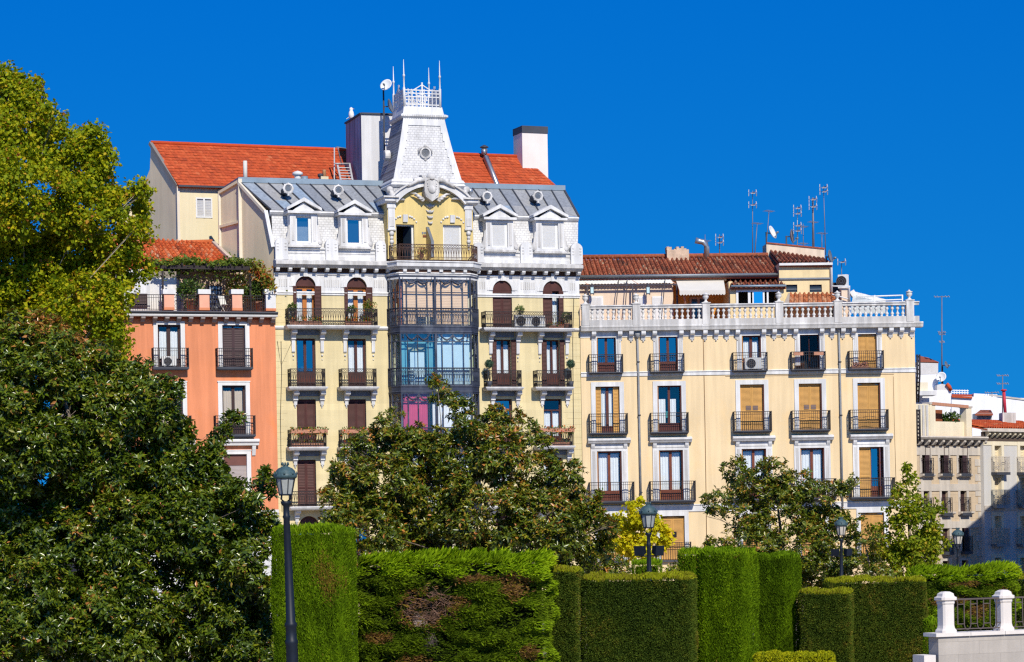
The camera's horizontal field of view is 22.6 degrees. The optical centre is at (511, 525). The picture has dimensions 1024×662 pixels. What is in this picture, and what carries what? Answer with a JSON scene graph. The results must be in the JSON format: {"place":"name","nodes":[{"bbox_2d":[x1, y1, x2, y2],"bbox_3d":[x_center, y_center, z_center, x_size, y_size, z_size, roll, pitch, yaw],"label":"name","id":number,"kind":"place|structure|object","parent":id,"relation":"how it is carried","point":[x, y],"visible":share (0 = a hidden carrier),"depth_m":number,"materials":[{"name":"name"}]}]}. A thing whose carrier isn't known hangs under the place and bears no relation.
{"place":"outdoors","nodes":[
{"label":"outdoors","id":0,"kind":"place"},
{"bbox_2d":[0,0,1023,485],"label":"sky","id":1,"kind":"structure","parent":0,"point":[661,117],"materials":[{"name":"blue"}]},
{"bbox_2d":[579,237,922,583],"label":"apartment building","id":2,"kind":"structure","parent":0,"point":[679,408],"depth_m":148.57,"materials":[{"name":"beige paint"}]},
{"bbox_2d":[589,296,602,319],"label":"attic door","id":3,"kind":"structure","parent":2,"relation":"in","point":[593,300],"depth_m":151.15,"materials":[{"name":"white plastic"}]},
{"bbox_2d":[597,337,615,371],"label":"window","id":4,"kind":"structure","parent":2,"relation":"in","point":[606,345],"depth_m":149.64,"materials":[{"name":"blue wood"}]},
{"bbox_2d":[595,387,619,432],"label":"window","id":5,"kind":"structure","parent":2,"relation":"in","point":[607,398],"depth_m":148.30,"materials":[{"name":"orange wood"}]},
{"bbox_2d":[597,451,621,500],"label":"window","id":6,"kind":"structure","parent":2,"relation":"in","point":[609,463],"depth_m":148.44,"materials":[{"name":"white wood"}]},
{"bbox_2d":[579,279,677,318],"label":"terrace canopy","id":7,"kind":"object","parent":2,"relation":"on","point":[618,282],"visible":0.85,"depth_m":151.01,"materials":[{"name":"metal"}]},
{"bbox_2d":[652,296,662,318],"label":"attic door","id":8,"kind":"structure","parent":2,"relation":"in","point":[655,299],"depth_m":151.37,"materials":[{"name":"white plastic"}]},
{"bbox_2d":[658,337,677,370],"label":"window","id":9,"kind":"structure","parent":2,"relation":"in","point":[666,344],"depth_m":148.55,"materials":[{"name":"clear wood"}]},
{"bbox_2d":[657,385,681,431],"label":"window","id":10,"kind":"structure","parent":2,"relation":"in","point":[669,397],"depth_m":148.66,"materials":[{"name":"blue wood"}]},
{"bbox_2d":[659,450,682,499],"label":"window","id":11,"kind":"structure","parent":2,"relation":"in","point":[670,461],"depth_m":148.62,"materials":[{"name":"white wood"}]},
{"bbox_2d":[661,516,683,559],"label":"window","id":12,"kind":"structure","parent":2,"relation":"in","point":[676,523],"depth_m":148.41,"materials":[{"name":"orange wood"}]},
{"bbox_2d":[689,297,704,318],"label":"attic door","id":13,"kind":"structure","parent":2,"relation":"in","point":[692,300],"depth_m":152.86,"materials":[{"name":"blue glass"}]},
{"bbox_2d":[676,280,724,308],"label":"awning","id":14,"kind":"object","parent":2,"relation":"attached to","point":[715,287],"visible":0.95,"depth_m":150.62,"materials":[{"name":"fabric"}]},
{"bbox_2d":[742,335,760,369],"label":"window","id":15,"kind":"structure","parent":2,"relation":"in","point":[752,343],"depth_m":148.92,"materials":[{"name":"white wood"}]},
{"bbox_2d":[740,384,764,429],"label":"window","id":16,"kind":"structure","parent":2,"relation":"in","point":[751,396],"depth_m":148.66,"materials":[{"name":"orange wood"}]},
{"bbox_2d":[744,357,760,369],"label":"air conditioner","id":17,"kind":"object","parent":2,"relation":"on","point":[746,359],"visible":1,"depth_m":148.18,"materials":[{"name":"white plastic"}]},
{"bbox_2d":[742,449,765,498],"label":"window","id":18,"kind":"structure","parent":2,"relation":"in","point":[752,456],"depth_m":148.88,"materials":[{"name":"white wood"}]},
{"bbox_2d":[736,289,779,302],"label":"strip window","id":19,"kind":"structure","parent":2,"relation":"in","point":[758,295],"depth_m":150.49,"materials":[{"name":"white glass"}]},
{"bbox_2d":[793,205,801,244],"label":"aerial","id":20,"kind":"object","parent":2,"relation":"on","point":[797,225],"visible":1,"depth_m":156.20,"materials":[{"name":"metal"}]},
{"bbox_2d":[800,335,818,368],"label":"window","id":21,"kind":"structure","parent":2,"relation":"in","point":[807,342],"depth_m":150.34,"materials":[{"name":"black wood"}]},
{"bbox_2d":[799,383,821,429],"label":"window","id":22,"kind":"structure","parent":2,"relation":"in","point":[810,395],"depth_m":148.84,"materials":[{"name":"orange wood"}]},
{"bbox_2d":[800,448,824,497],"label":"window","id":23,"kind":"structure","parent":2,"relation":"in","point":[813,458],"depth_m":149.06,"materials":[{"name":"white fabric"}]},
{"bbox_2d":[809,196,817,246],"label":"aerial","id":24,"kind":"object","parent":2,"relation":"on","point":[812,221],"visible":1,"depth_m":155.93,"materials":[{"name":"metal"}]},
{"bbox_2d":[836,274,848,288],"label":"air conditioner","id":25,"kind":"object","parent":2,"relation":"on","point":[842,280],"visible":1,"depth_m":151.17,"materials":[{"name":"white plastic"}]},
{"bbox_2d":[858,334,875,367],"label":"window","id":26,"kind":"structure","parent":2,"relation":"in","point":[866,342],"depth_m":149.06,"materials":[{"name":"orange glass"}]},
{"bbox_2d":[857,383,880,428],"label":"window","id":27,"kind":"structure","parent":2,"relation":"in","point":[868,393],"depth_m":149.02,"materials":[{"name":"orange glass"}]},
{"bbox_2d":[859,447,882,496],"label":"window","id":28,"kind":"structure","parent":2,"relation":"in","point":[870,458],"depth_m":149.02,"materials":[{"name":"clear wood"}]},
{"bbox_2d":[861,512,883,553],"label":"window","id":29,"kind":"structure","parent":2,"relation":"in","point":[873,517],"depth_m":149.02,"materials":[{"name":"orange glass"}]},
{"bbox_2d":[916,354,920,443],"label":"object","id":30,"kind":"object","parent":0,"point":[918,398],"visible":0.89,"depth_m":179.96,"materials":[{"name":"metal"}]},
{"bbox_2d":[913,590,1023,661],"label":"stone wall","id":31,"kind":"structure","parent":0,"point":[1002,640],"depth_m":71.59,"materials":[{"name":"grey stone"}]},
{"bbox_2d":[951,390,1023,435],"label":"white house","id":32,"kind":"structure","parent":0,"point":[991,402],"depth_m":215.00,"materials":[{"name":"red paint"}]},
{"bbox_3d":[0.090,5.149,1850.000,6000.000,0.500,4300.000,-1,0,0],"label":"ground","id":33,"kind":"structure","parent":0,"visible":0},
{"bbox_2d":[0,60,162,600],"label":"plane tree","id":34,"kind":"object","parent":33,"relation":"on","point":[50,270],"visible":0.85,"depth_m":118.78,"materials":[{"name":"green plant"}]},
{"bbox_2d":[0,305,281,661],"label":"magnolia tree","id":35,"kind":"object","parent":33,"relation":"on","point":[96,515],"visible":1,"depth_m":74.92,"materials":[{"name":"green plant"}]},
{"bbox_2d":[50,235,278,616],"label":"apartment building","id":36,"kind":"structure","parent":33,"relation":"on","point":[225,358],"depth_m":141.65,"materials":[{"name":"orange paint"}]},
{"bbox_2d":[161,356,176,366],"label":"air conditioner","id":37,"kind":"object","parent":36,"relation":"on","point":[168,360],"visible":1,"depth_m":140.12,"materials":[{"name":"white plastic"}]},
{"bbox_2d":[158,325,179,366],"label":"window","id":38,"kind":"structure","parent":36,"relation":"in","point":[168,335],"depth_m":140.89,"materials":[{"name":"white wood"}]},
{"bbox_2d":[176,277,204,310],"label":"potted bush","id":39,"kind":"object","parent":36,"relation":"on","point":[185,289],"visible":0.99,"depth_m":141.59,"materials":[{"name":"green plant"}]},
{"bbox_2d":[207,286,221,310],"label":"terrace door","id":40,"kind":"structure","parent":36,"relation":"in","point":[215,290],"depth_m":144.47,"materials":[{"name":"glass"}]},
{"bbox_2d":[147,252,287,310],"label":"pergola","id":41,"kind":"object","parent":36,"relation":"on","point":[186,264],"visible":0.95,"depth_m":142.01,"materials":[{"name":"green plant"}]},
{"bbox_2d":[222,325,244,366],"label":"window","id":42,"kind":"structure","parent":36,"relation":"in","point":[232,335],"depth_m":141.82,"materials":[{"name":"brown wood"}]},
{"bbox_2d":[222,386,244,432],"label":"window","id":43,"kind":"structure","parent":36,"relation":"in","point":[233,397],"depth_m":141.96,"materials":[{"name":"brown wood"}]},
{"bbox_2d":[223,454,246,486],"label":"window","id":44,"kind":"structure","parent":36,"relation":"in","point":[237,463],"depth_m":141.82,"materials":[{"name":"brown wood"}]},
{"bbox_2d":[223,273,248,307],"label":"potted bush","id":45,"kind":"object","parent":36,"relation":"on","point":[238,286],"visible":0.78,"depth_m":143.22,"materials":[{"name":"green plant"}]},
{"bbox_2d":[244,278,268,311],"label":"potted bush","id":46,"kind":"object","parent":36,"relation":"on","point":[255,289],"visible":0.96,"depth_m":142.77,"materials":[{"name":"green plant"}]},
{"bbox_2d":[273,462,297,661],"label":"street lamp","id":47,"kind":"object","parent":33,"relation":"on","point":[285,476],"visible":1,"depth_m":65.90,"materials":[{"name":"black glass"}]},
{"bbox_2d":[269,522,359,661],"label":"hedge","id":48,"kind":"object","parent":33,"relation":"on","point":[324,566],"visible":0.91,"depth_m":68.68,"materials":[{"name":"green plant"}]},
{"bbox_2d":[122,126,554,281],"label":"apartment building","id":49,"kind":"structure","parent":33,"relation":"on","point":[187,180],"depth_m":151.88,"materials":[{"name":"beige paint"}]},
{"bbox_2d":[196,197,212,217],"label":"window","id":50,"kind":"structure","parent":49,"relation":"in","point":[204,209],"depth_m":149.13,"materials":[{"name":"white glass"}]},
{"bbox_2d":[334,146,352,179],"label":"roof ladder","id":51,"kind":"object","parent":49,"relation":"on","point":[338,167],"visible":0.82,"depth_m":152.28,"materials":[{"name":"metal"}]},
{"bbox_2d":[218,59,582,613],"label":"apartment building","id":52,"kind":"structure","parent":33,"relation":"on","point":[492,264],"depth_m":144.68,"materials":[{"name":"yellow paint"}]},
{"bbox_2d":[296,339,314,384],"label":"window","id":53,"kind":"structure","parent":52,"relation":"in","point":[305,354],"depth_m":143.95,"materials":[{"name":"blue glass"}]},
{"bbox_2d":[289,315,322,324],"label":"flower box","id":54,"kind":"object","parent":52,"relation":"on","point":[309,323],"visible":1,"depth_m":142.37,"materials":[{"name":"ceramic"}]},
{"bbox_2d":[297,400,315,442],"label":"window","id":55,"kind":"structure","parent":52,"relation":"in","point":[305,408],"depth_m":143.21,"materials":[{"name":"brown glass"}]},
{"bbox_2d":[297,460,315,504],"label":"window","id":56,"kind":"structure","parent":52,"relation":"in","point":[305,468],"depth_m":143.18,"materials":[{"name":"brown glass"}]},
{"bbox_2d":[291,438,323,446],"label":"flower box","id":57,"kind":"object","parent":52,"relation":"on","point":[305,444],"visible":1,"depth_m":142.50,"materials":[{"name":"ceramic"}]},
{"bbox_2d":[293,276,321,320],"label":"window","id":58,"kind":"structure","parent":52,"relation":"in","point":[304,283],"depth_m":143.25,"materials":[{"name":"orange wood"}]},
{"bbox_2d":[299,516,317,534],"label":"window","id":59,"kind":"structure","parent":52,"relation":"in","point":[307,519],"depth_m":143.28,"materials":[{"name":"brown glass"}]},
{"bbox_2d":[290,426,328,436],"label":"flower box","id":60,"kind":"object","parent":52,"relation":"attached to","point":[300,431],"visible":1,"depth_m":142.11,"materials":[{"name":"ceramic"}]},
{"bbox_2d":[341,426,370,435],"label":"flower box","id":61,"kind":"object","parent":52,"relation":"attached to","point":[351,431],"visible":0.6,"depth_m":142.85,"materials":[{"name":"ceramic"}]},
{"bbox_2d":[347,399,364,442],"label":"window","id":62,"kind":"structure","parent":52,"relation":"in","point":[355,407],"depth_m":144.09,"materials":[{"name":"brown wood"}]},
{"bbox_2d":[347,339,365,384],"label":"window","id":63,"kind":"structure","parent":52,"relation":"in","point":[356,347],"depth_m":144.26,"materials":[{"name":"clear glass"}]},
{"bbox_2d":[344,277,372,320],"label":"window","id":64,"kind":"structure","parent":52,"relation":"in","point":[354,284],"depth_m":144.16,"materials":[{"name":"orange wood"}]},
{"bbox_2d":[344,112,392,180],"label":"stair tower","id":65,"kind":"structure","parent":52,"relation":"on","point":[364,145],"depth_m":150.88,"materials":[{"name":"white paint"}]},
{"bbox_2d":[362,298,377,320],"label":"potted plant","id":66,"kind":"object","parent":52,"relation":"on","point":[367,307],"visible":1,"depth_m":143.63,"materials":[{"name":"green plant"}]},
{"bbox_2d":[380,79,391,105],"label":"satellite dish","id":67,"kind":"object","parent":52,"relation":"on","point":[386,84],"visible":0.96,"depth_m":149.90,"materials":[{"name":"white metal"}]},
{"bbox_2d":[383,99,392,149],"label":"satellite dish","id":68,"kind":"object","parent":52,"relation":"on","point":[390,106],"visible":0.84,"depth_m":149.97,"materials":[{"name":"grey metal"}]},
{"bbox_2d":[387,225,413,260],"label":"door","id":69,"kind":"structure","parent":52,"relation":"in","point":[404,233],"depth_m":145.24,"materials":[{"name":"black glass"}]},
{"bbox_2d":[387,275,478,332],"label":"bay window","id":70,"kind":"structure","parent":52,"relation":"in","point":[444,311],"depth_m":144.23,"materials":[{"name":"white glass"}]},
{"bbox_2d":[388,332,479,392],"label":"bay window","id":71,"kind":"structure","parent":52,"relation":"in","point":[451,349],"depth_m":144.44,"materials":[{"name":"glass"}]},
{"bbox_2d":[389,392,480,452],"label":"bay window","id":72,"kind":"structure","parent":52,"relation":"in","point":[414,406],"depth_m":144.09,"materials":[{"name":"pink glass"}]},
{"bbox_2d":[443,225,460,259],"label":"door","id":73,"kind":"structure","parent":52,"relation":"in","point":[447,232],"depth_m":145.54,"materials":[{"name":"white plastic"}]},
{"bbox_2d":[493,281,511,326],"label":"window","id":74,"kind":"structure","parent":52,"relation":"in","point":[500,287],"depth_m":146.68,"materials":[{"name":"brown wood"}]},
{"bbox_2d":[495,399,510,444],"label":"window","id":75,"kind":"structure","parent":52,"relation":"in","point":[507,402],"depth_m":147.20,"materials":[{"name":"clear glass"}]},
{"bbox_2d":[492,339,515,386],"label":"window","id":76,"kind":"structure","parent":52,"relation":"in","point":[501,348],"depth_m":146.86,"materials":[{"name":"clear glass"}]},
{"bbox_2d":[514,315,529,327],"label":"air conditioner","id":77,"kind":"object","parent":52,"relation":"on","point":[521,323],"visible":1,"depth_m":146.34,"materials":[{"name":"white plastic"}]},
{"bbox_2d":[529,316,544,327],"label":"air conditioner","id":78,"kind":"object","parent":52,"relation":"on","point":[536,323],"visible":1,"depth_m":146.62,"materials":[{"name":"white plastic"}]},
{"bbox_2d":[544,399,560,440],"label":"window","id":79,"kind":"structure","parent":52,"relation":"in","point":[552,412],"depth_m":147.94,"materials":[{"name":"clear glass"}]},
{"bbox_2d":[543,281,563,327],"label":"window","id":80,"kind":"structure","parent":52,"relation":"in","point":[550,305],"depth_m":147.65,"materials":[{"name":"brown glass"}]},
{"bbox_2d":[542,340,564,386],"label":"window","id":81,"kind":"structure","parent":52,"relation":"in","point":[550,361],"depth_m":147.76,"materials":[{"name":"clear glass"}]},
{"bbox_2d":[539,425,574,434],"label":"flower box","id":82,"kind":"object","parent":52,"relation":"attached to","point":[571,429],"visible":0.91,"depth_m":146.63,"materials":[{"name":"ceramic"}]},
{"bbox_2d":[351,546,560,661],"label":"hedge","id":83,"kind":"object","parent":33,"relation":"on","point":[431,610],"visible":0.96,"depth_m":71.63,"materials":[{"name":"green plant"}]},
{"bbox_2d":[316,372,621,587],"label":"magnolia tree","id":84,"kind":"object","parent":33,"relation":"on","point":[399,510],"visible":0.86,"depth_m":104.55,"materials":[{"name":"green plant"}]},
{"bbox_2d":[545,564,585,661],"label":"hedge","id":85,"kind":"object","parent":33,"relation":"on","point":[566,633],"visible":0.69,"depth_m":72.80,"materials":[{"name":"green plant"}]},
{"bbox_2d":[584,552,678,580],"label":"magnolia tree","id":86,"kind":"object","parent":33,"relation":"on","point":[607,568],"visible":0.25,"depth_m":111.62,"materials":[{"name":"green plant"}]},
{"bbox_2d":[580,569,698,661],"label":"hedge","id":87,"kind":"object","parent":33,"relation":"on","point":[635,618],"visible":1,"depth_m":72.65,"materials":[{"name":"green plant"}]},
{"bbox_2d":[612,496,677,565],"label":"maple tree","id":88,"kind":"object","parent":33,"relation":"on","point":[630,525],"visible":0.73,"depth_m":129.55,"materials":[{"name":"yellow plant"}]},
{"bbox_2d":[631,557,662,580],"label":"hedge","id":89,"kind":"object","parent":33,"relation":"on","point":[640,569],"visible":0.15,"depth_m":90.00,"materials":[{"name":"green plant"}]},
{"bbox_2d":[634,502,663,579],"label":"street lamp","id":90,"kind":"object","parent":33,"relation":"on","point":[647,512],"visible":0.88,"depth_m":85.85,"materials":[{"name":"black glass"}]},
{"bbox_2d":[677,546,702,659],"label":"hedge","id":91,"kind":"object","parent":33,"relation":"on","point":[687,562],"visible":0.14,"depth_m":79.97,"materials":[{"name":"green plant"}]},
{"bbox_2d":[695,545,760,661],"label":"hedge","id":92,"kind":"object","parent":33,"relation":"on","point":[727,609],"visible":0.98,"depth_m":74.13,"materials":[{"name":"green plant"}]},
{"bbox_2d":[752,549,802,657],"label":"hedge","id":93,"kind":"object","parent":33,"relation":"on","point":[780,581],"visible":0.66,"depth_m":79.68,"materials":[{"name":"green plant"}]},
{"bbox_2d":[699,453,864,594],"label":"magnolia tree","id":94,"kind":"object","parent":33,"relation":"on","point":[789,501],"visible":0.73,"depth_m":123.37,"materials":[{"name":"green plant"}]},
{"bbox_2d":[752,649,835,661],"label":"hedge","id":95,"kind":"object","parent":33,"relation":"on","point":[825,656],"visible":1,"depth_m":72.97,"materials":[{"name":"green plant"}]},
{"bbox_2d":[797,586,854,661],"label":"hedge","id":96,"kind":"object","parent":33,"relation":"on","point":[825,624],"visible":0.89,"depth_m":78.83,"materials":[{"name":"green plant"}]},
{"bbox_2d":[831,517,851,575],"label":"street lamp","id":97,"kind":"object","parent":33,"relation":"on","point":[840,524],"visible":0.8,"depth_m":103.88,"materials":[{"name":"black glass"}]},
{"bbox_2d":[834,513,902,583],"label":"magnolia tree","id":98,"kind":"object","parent":33,"relation":"on","point":[853,560],"visible":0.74,"depth_m":121.55,"materials":[{"name":"green plant"}]},
{"bbox_2d":[822,574,928,661],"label":"hedge","id":99,"kind":"object","parent":33,"relation":"on","point":[889,614],"visible":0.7,"depth_m":83.67,"materials":[{"name":"green plant"}]},
{"bbox_2d":[864,461,953,582],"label":"lime tree","id":100,"kind":"object","parent":33,"relation":"on","point":[910,550],"visible":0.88,"depth_m":124.91,"materials":[{"name":"green plant"}]},
{"bbox_2d":[922,615,937,653],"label":"hedge","id":101,"kind":"object","parent":33,"relation":"on","point":[933,621],"visible":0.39,"depth_m":80.05,"materials":[{"name":"green plant"}]},
{"bbox_2d":[915,356,959,418],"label":"white house","id":102,"kind":"structure","parent":33,"relation":"on","point":[931,390],"depth_m":202.00,"materials":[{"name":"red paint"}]},
{"bbox_2d":[934,295,948,383],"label":"aerial","id":103,"kind":"object","parent":102,"relation":"on","point":[941,332],"visible":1,"depth_m":202.98,"materials":[{"name":"metal"}]},
{"bbox_2d":[916,402,988,575],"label":"apartment building","id":104,"kind":"structure","parent":33,"relation":"on","point":[948,463],"depth_m":188.74,"materials":[{"name":"beige paint"}]},
{"bbox_2d":[940,447,948,471],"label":"window","id":105,"kind":"structure","parent":104,"relation":"in","point":[941,456],"depth_m":188.11,"materials":[{"name":"brown glass"}]},
{"bbox_2d":[942,411,960,421],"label":"potted plant","id":106,"kind":"object","parent":104,"relation":"on","point":[953,415],"visible":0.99,"depth_m":190.38,"materials":[{"name":"green plant"}]},
{"bbox_2d":[962,528,969,549],"bbox_3d":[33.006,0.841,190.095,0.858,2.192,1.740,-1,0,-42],"label":"window","id":107,"kind":"structure","parent":104,"relation":"in","point":[965,530],"depth_m":189.58,"materials":[{"name":"black glass"}]},
{"bbox_2d":[952,528,963,566],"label":"street lamp","id":108,"kind":"object","parent":33,"relation":"on","point":[957,534],"visible":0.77,"depth_m":117.89,"materials":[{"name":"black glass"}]},
{"bbox_2d":[904,559,1022,630],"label":"hedge","id":109,"kind":"object","parent":33,"relation":"on","point":[957,581],"visible":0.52,"depth_m":87.75,"materials":[{"name":"green plant"}]},
{"bbox_2d":[952,389,1023,579],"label":"apartment building","id":110,"kind":"structure","parent":33,"relation":"on","point":[1002,483],"depth_m":192.02,"materials":[{"name":"paint"}]},
{"bbox_2d":[1016,573,1023,628],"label":"hedge","id":111,"kind":"object","parent":33,"relation":"on","point":[1019,611],"visible":0.14,"depth_m":92.08,"materials":[{"name":"green plant"}]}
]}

